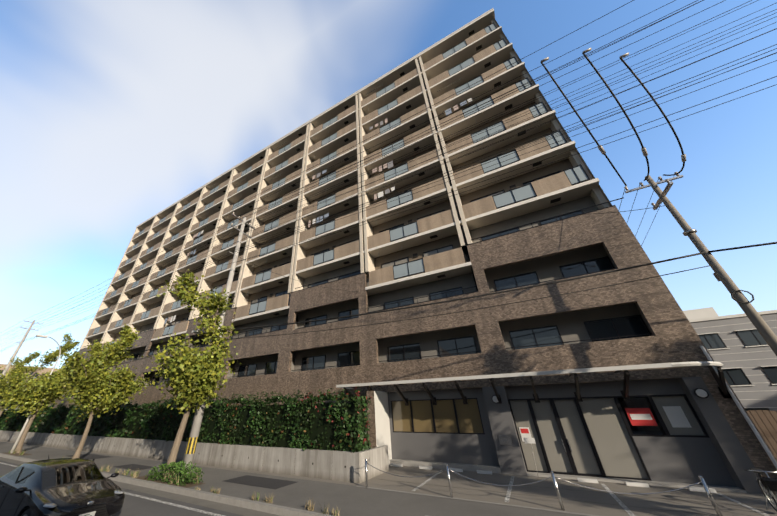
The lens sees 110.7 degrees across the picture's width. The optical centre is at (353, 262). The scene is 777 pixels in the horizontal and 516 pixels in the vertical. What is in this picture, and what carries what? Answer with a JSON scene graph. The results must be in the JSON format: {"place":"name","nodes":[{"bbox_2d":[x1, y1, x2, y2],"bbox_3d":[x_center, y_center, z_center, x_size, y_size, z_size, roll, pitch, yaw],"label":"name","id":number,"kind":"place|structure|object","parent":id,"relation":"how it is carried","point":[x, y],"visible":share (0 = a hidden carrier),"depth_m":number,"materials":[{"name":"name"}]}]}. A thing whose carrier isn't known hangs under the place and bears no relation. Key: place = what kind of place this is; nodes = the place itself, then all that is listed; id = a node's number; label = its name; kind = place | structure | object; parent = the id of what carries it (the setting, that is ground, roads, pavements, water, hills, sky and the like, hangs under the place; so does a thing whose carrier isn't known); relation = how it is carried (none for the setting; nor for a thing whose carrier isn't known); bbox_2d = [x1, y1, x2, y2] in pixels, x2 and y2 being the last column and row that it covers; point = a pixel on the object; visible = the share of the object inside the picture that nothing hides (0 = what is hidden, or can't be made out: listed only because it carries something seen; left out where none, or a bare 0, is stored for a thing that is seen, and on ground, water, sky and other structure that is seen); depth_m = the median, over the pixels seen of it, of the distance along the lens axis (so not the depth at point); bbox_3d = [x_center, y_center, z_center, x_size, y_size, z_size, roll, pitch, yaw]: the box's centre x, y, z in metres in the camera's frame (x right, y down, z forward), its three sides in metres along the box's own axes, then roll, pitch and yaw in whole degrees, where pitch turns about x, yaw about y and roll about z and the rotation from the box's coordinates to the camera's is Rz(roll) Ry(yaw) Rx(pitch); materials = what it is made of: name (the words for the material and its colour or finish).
{"place":"outdoors","nodes":[
{"label":"outdoors","id":0,"kind":"place"},
{"bbox_2d":[0,450,352,515],"bbox_3d":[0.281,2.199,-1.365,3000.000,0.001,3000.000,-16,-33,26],"label":"ground","id":1,"kind":"structure","parent":0,"point":[135,506],"depth_m":8.50,"materials":[{"name":"grey asphalt"}]},
{"bbox_2d":[0,455,124,515],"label":"hatchback car","id":2,"kind":"object","parent":1,"relation":"on","point":[67,487],"visible":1,"depth_m":7.27,"materials":[{"name":"black paint"}]},
{"bbox_2d":[0,457,279,515],"bbox_3d":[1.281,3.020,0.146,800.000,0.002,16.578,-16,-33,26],"label":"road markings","id":3,"kind":"object","parent":1,"relation":"on","point":[214,505],"depth_m":9.08,"materials":[{"name":"white paint"}]},
{"bbox_2d":[0,441,776,515],"bbox_3d":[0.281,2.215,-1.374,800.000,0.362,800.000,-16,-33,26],"label":"sidewalk","id":4,"kind":"structure","parent":0,"point":[384,494],"depth_m":8.85,"materials":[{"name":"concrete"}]},
{"bbox_2d":[0,320,42,377],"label":"utility pole","id":5,"kind":"object","parent":4,"relation":"on","point":[16,351],"visible":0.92,"depth_m":36.22,"materials":[{"name":"concrete"}]},
{"bbox_2d":[4,351,40,380],"bbox_3d":[-43.587,15.725,32.469,4.343,10.114,5.525,-16,-33,26],"label":"ginkgo tree","id":6,"kind":"object","parent":4,"relation":"on","point":[27,360],"visible":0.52,"depth_m":34.77,"materials":[{"name":"green plant"}]},
{"bbox_2d":[0,364,61,409],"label":"distant buildings","id":7,"kind":"structure","parent":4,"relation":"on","point":[38,371],"depth_m":82.08,"materials":[{"name":"beige concrete"}]},
{"bbox_2d":[10,334,60,452],"bbox_3d":[-26.019,10.210,21.268,0.525,8.380,2.544,-4,-29,6],"label":"street lamp","id":8,"kind":"object","parent":4,"relation":"on","point":[23,428],"visible":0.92,"depth_m":21.38,"materials":[{"name":"white metal"}]},
{"bbox_2d":[0,331,79,415],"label":"ginkgo tree","id":9,"kind":"object","parent":4,"relation":"on","point":[17,378],"visible":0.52,"depth_m":28.36,"materials":[{"name":"green plant"}]},
{"bbox_2d":[0,329,133,452],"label":"ginkgo tree","id":10,"kind":"object","parent":4,"relation":"on","point":[42,392],"visible":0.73,"depth_m":21.44,"materials":[{"name":"green plant"}]},
{"bbox_2d":[50,323,154,457],"bbox_3d":[-17.576,8.361,18.672,5.596,8.896,6.408,-16,-33,26],"label":"ginkgo tree","id":11,"kind":"object","parent":4,"relation":"on","point":[94,391],"visible":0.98,"depth_m":17.70,"materials":[{"name":"green plant"}]},
{"bbox_2d":[9,449,339,515],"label":"kerb weeds","id":12,"kind":"object","parent":4,"relation":"on","point":[175,470],"visible":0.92,"depth_m":10.94,"materials":[{"name":"green plant"}]},
{"bbox_2d":[141,272,240,479],"bbox_3d":[-8.368,5.092,13.852,4.030,9.672,4.928,-16,-33,26],"label":"ginkgo tree","id":13,"kind":"object","parent":4,"relation":"on","point":[189,374],"visible":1,"depth_m":13.33,"materials":[{"name":"green plant"}]},
{"bbox_2d":[0,430,388,482],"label":"retaining wall","id":14,"kind":"structure","parent":4,"relation":"on","point":[344,466],"depth_m":13.24,"materials":[{"name":"concrete"}]},
{"bbox_2d":[0,386,371,452],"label":"hedge","id":15,"kind":"object","parent":14,"relation":"on","point":[337,425],"visible":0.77,"depth_m":14.80,"materials":[{"name":"green plant"}]},
{"bbox_2d":[181,212,254,475],"bbox_3d":[-8.129,3.162,15.732,2.230,14.850,1.400,8,-30,-16],"label":"utility pole","id":16,"kind":"object","parent":4,"relation":"on","point":[193,439],"visible":0.69,"depth_m":14.57,"materials":[{"name":"concrete"}]},
{"bbox_2d":[22,8,776,494],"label":"apartment building","id":17,"kind":"structure","parent":4,"relation":"on","point":[684,426],"depth_m":17.50,"materials":[{"name":"brown brick"}]},
{"bbox_2d":[336,361,731,405],"bbox_3d":[6.250,5.865,12.337,15.685,1.110,1.780,-16,-33,26],"label":"entrance canopy","id":18,"kind":"object","parent":17,"relation":"attached to","point":[722,387],"visible":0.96,"depth_m":10.93,"materials":[{"name":"white metal"}]},
{"bbox_2d":[365,458,722,515],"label":"chain bollards","id":19,"kind":"object","parent":4,"relation":"on","point":[707,490],"visible":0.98,"depth_m":7.47,"materials":[{"name":"silver metal"}]},
{"bbox_2d":[624,172,776,355],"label":"utility pole","id":20,"kind":"object","parent":4,"relation":"on","point":[766,332],"visible":1,"depth_m":9.40,"materials":[{"name":"grey concrete"}]},
{"bbox_2d":[1,0,776,380],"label":"overhead wires","id":21,"kind":"object","parent":20,"relation":"attached to","point":[643,148],"visible":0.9,"depth_m":10.67,"materials":[{"name":"black rubber"}]},
{"bbox_2d":[744,468,776,510],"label":"bicycle","id":22,"kind":"object","parent":4,"relation":"on","point":[769,485],"visible":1,"depth_m":6.63,"materials":[{"name":"black metal"}]},
{"bbox_2d":[746,410,776,458],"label":"wooden fence","id":23,"kind":"object","parent":4,"relation":"on","point":[765,422],"visible":0.21,"depth_m":12.30,"materials":[{"name":"brown wood"}]},
{"bbox_2d":[0,0,776,368],"label":"sky","id":24,"kind":"structure","parent":0,"point":[113,113],"materials":[{"name":"blue"}]},
{"bbox_2d":[683,307,776,410],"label":"neighbour building","id":25,"kind":"structure","parent":0,"point":[738,347],"depth_m":23.26,"materials":[{"name":"grey paint"}]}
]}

